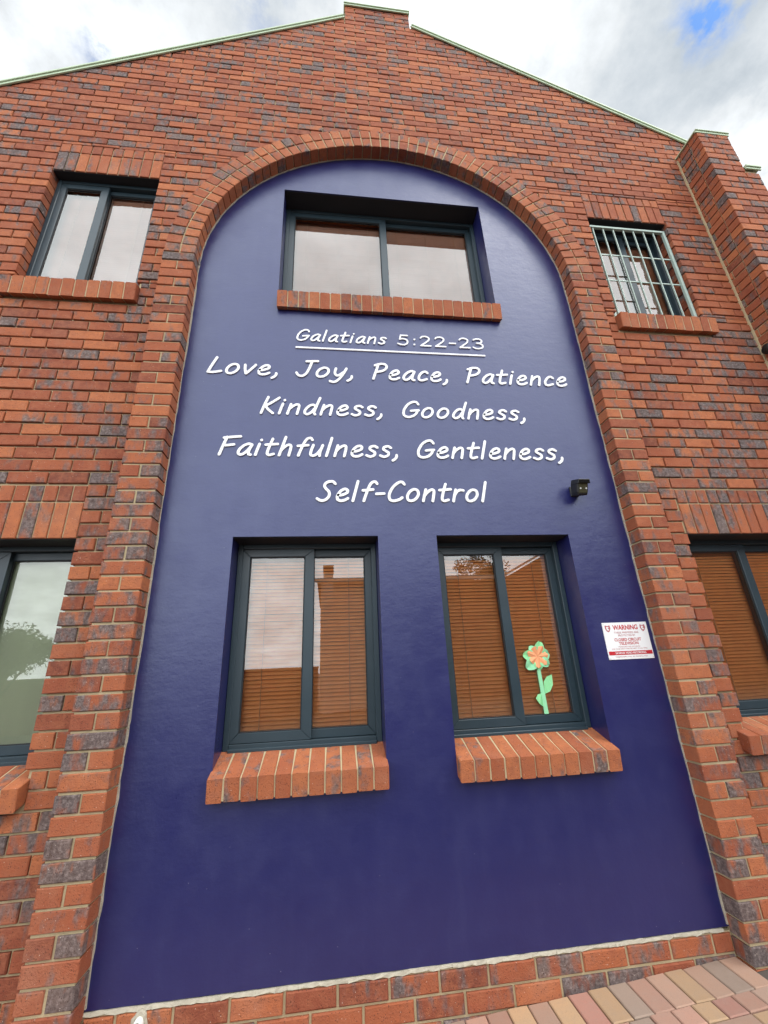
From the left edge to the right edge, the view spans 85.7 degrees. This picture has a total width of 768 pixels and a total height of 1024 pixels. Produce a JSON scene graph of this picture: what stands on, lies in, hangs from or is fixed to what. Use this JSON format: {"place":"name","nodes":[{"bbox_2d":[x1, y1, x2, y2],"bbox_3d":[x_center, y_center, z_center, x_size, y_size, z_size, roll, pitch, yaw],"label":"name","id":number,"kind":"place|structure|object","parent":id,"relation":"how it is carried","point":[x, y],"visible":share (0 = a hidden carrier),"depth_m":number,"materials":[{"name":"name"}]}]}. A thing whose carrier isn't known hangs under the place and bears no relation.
{"place":"outdoors","nodes":[
{"label":"outdoors","id":0,"kind":"place"},
{"bbox_2d":[0,0,767,190],"label":"sky","id":1,"kind":"structure","parent":0,"point":[676,67],"materials":[{"name":"white"}]},
{"bbox_2d":[450,957,767,1023],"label":"paving","id":2,"kind":"structure","parent":0,"point":[732,990],"depth_m":1.86,"materials":[{"name":"beige brick"}]},
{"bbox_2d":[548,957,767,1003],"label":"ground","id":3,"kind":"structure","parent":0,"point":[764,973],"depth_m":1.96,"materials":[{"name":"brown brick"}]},
{"bbox_2d":[0,1,767,1023],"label":"brick building","id":4,"kind":"structure","parent":3,"relation":"on","point":[176,847],"depth_m":2.67,"materials":[{"name":"red brick"}]},
{"bbox_2d":[0,562,74,744],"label":"roller blind","id":5,"kind":"object","parent":4,"relation":"attached to","point":[32,610],"visible":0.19,"depth_m":2.42,"materials":[{"name":"white plastic"}]},
{"bbox_2d":[0,485,87,813],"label":"window","id":6,"kind":"structure","parent":4,"relation":"in","point":[38,523],"depth_m":2.45,"materials":[{"name":"brick"}]},
{"bbox_2d":[0,144,164,303],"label":"window","id":7,"kind":"structure","parent":4,"relation":"in","point":[110,173],"depth_m":3.45,"materials":[{"name":"brick"}]},
{"bbox_2d":[42,191,152,282],"bbox_3d":[-2.325,-2.232,3.427,0.740,1.135,0.036,0,-20,-7],"label":"venetian blind","id":8,"kind":"object","parent":4,"relation":"attached to","point":[120,248],"visible":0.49,"depth_m":3.43,"materials":[{"name":"fabric"}]},
{"bbox_2d":[130,1008,147,1023],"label":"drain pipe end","id":9,"kind":"object","parent":4,"relation":"attached to","point":[140,1017],"visible":1,"depth_m":1.75,"materials":[{"name":"white plastic"}]},
{"bbox_2d":[205,536,388,803],"bbox_3d":[-0.463,0.823,2.423,0.903,1.369,0.308,0,-20,-7],"label":"window","id":10,"kind":"structure","parent":4,"relation":"in","point":[305,760],"depth_m":2.35,"materials":[{"name":"metal"}]},
{"bbox_2d":[240,558,366,731],"bbox_3d":[-0.482,0.795,2.600,0.790,1.135,0.036,0,-20,-7],"label":"venetian blind","id":11,"kind":"object","parent":4,"relation":"attached to","point":[254,717],"visible":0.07,"depth_m":2.57,"materials":[{"name":"wood"}]},
{"bbox_2d":[293,219,473,302],"bbox_3d":[-0.001,-2.209,3.783,1.670,1.125,0.036,0,-20,-7],"label":"venetian blind","id":12,"kind":"object","parent":4,"relation":"attached to","point":[336,258],"visible":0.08,"depth_m":3.81,"materials":[{"name":"fabric"}]},
{"bbox_2d":[206,356,566,386],"bbox_3d":[0.090,-1.025,3.086,2.698,0.197,0.008,0,-20,-7],"label":"wall lettering","id":13,"kind":"object","parent":4,"relation":"attached to","point":[391,374],"depth_m":3.08},
{"bbox_2d":[277,191,501,321],"bbox_3d":[0.029,-2.165,3.610,1.788,1.388,0.292,0,-20,-7],"label":"window","id":14,"kind":"structure","parent":4,"relation":"in","point":[385,214],"depth_m":3.75,"materials":[{"name":"metal"}]},
{"bbox_2d":[295,329,485,356],"bbox_3d":[0.065,-1.301,3.186,1.460,0.185,0.008,0,-20,-7],"label":"wall lettering","id":15,"kind":"object","parent":4,"relation":"attached to","point":[369,339],"depth_m":3.17},
{"bbox_2d":[218,435,563,463],"bbox_3d":[0.102,-0.429,2.864,2.396,0.183,0.008,0,-20,-7],"label":"wall lettering","id":16,"kind":"object","parent":4,"relation":"attached to","point":[337,448],"depth_m":2.83},
{"bbox_2d":[260,396,525,423],"bbox_3d":[0.096,-0.731,2.977,1.917,0.179,0.008,0,-20,-7],"label":"wall lettering","id":17,"kind":"object","parent":4,"relation":"attached to","point":[340,409],"depth_m":2.96},
{"bbox_2d":[316,480,486,502],"bbox_3d":[0.133,-0.138,2.759,1.160,0.158,0.008,0,-20,-7],"label":"wall lettering","id":18,"kind":"object","parent":4,"relation":"attached to","point":[369,489],"depth_m":2.75},
{"bbox_2d":[444,556,570,718],"bbox_3d":[0.787,0.795,2.752,0.807,1.135,0.036,0,-20,-7],"label":"venetian blind","id":19,"kind":"object","parent":4,"relation":"attached to","point":[490,697],"visible":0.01,"depth_m":2.74,"materials":[{"name":"wood"}]},
{"bbox_2d":[436,535,622,782],"bbox_3d":[0.811,0.822,2.576,0.914,1.369,0.308,0,-20,-7],"label":"window","id":20,"kind":"structure","parent":4,"relation":"in","point":[517,745],"depth_m":2.50,"materials":[{"name":"metal"}]},
{"bbox_2d":[523,641,552,713],"bbox_3d":[0.992,1.045,2.631,0.181,0.431,0.027,0,-20,-7],"label":"paper flower","id":21,"kind":"object","parent":20,"relation":"attached to","point":[536,656],"visible":1,"depth_m":2.65,"materials":[{"name":"green paper"}]},
{"bbox_2d":[569,479,589,496],"bbox_3d":[1.339,-0.166,2.841,0.088,0.122,0.143,0,-20,-7],"label":"security light","id":22,"kind":"object","parent":4,"relation":"attached to","point":[578,487],"visible":1,"depth_m":2.80,"materials":[{"name":"black plastic"}]},
{"bbox_2d":[601,622,654,659],"bbox_3d":[1.516,0.798,2.576,0.301,0.218,0.005,0,-20,-7],"label":"warning sign","id":23,"kind":"object","parent":4,"relation":"attached to","point":[627,640],"visible":1,"depth_m":2.57,"materials":[{"name":"white plastic"}]},
{"bbox_2d":[595,242,669,314],"bbox_3d":[2.373,-2.212,4.046,0.725,1.135,0.036,0,-20,-7],"label":"venetian blind","id":24,"kind":"object","parent":4,"relation":"attached to","point":[617,292],"visible":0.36,"depth_m":4.08,"materials":[{"name":"fabric"}]},
{"bbox_2d":[580,194,718,335],"bbox_3d":[2.408,-2.324,3.943,0.913,1.729,0.273,0,-20,-7],"label":"window","id":25,"kind":"structure","parent":4,"relation":"in","point":[622,222],"depth_m":4.01,"materials":[{"name":"brick"}]},
{"bbox_2d":[674,490,767,755],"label":"window","id":26,"kind":"structure","parent":4,"relation":"in","point":[735,522],"depth_m":2.99,"materials":[{"name":"brick"}]},
{"bbox_2d":[691,552,767,699],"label":"venetian blind","id":27,"kind":"object","parent":4,"relation":"attached to","point":[752,683],"visible":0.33,"depth_m":2.96,"materials":[{"name":"wood"}]},
{"bbox_2d":[761,343,767,353],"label":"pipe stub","id":28,"kind":"object","parent":4,"relation":"attached to","point":[764,349],"visible":1,"depth_m":3.53,"materials":[{"name":"black plastic"}]}
]}

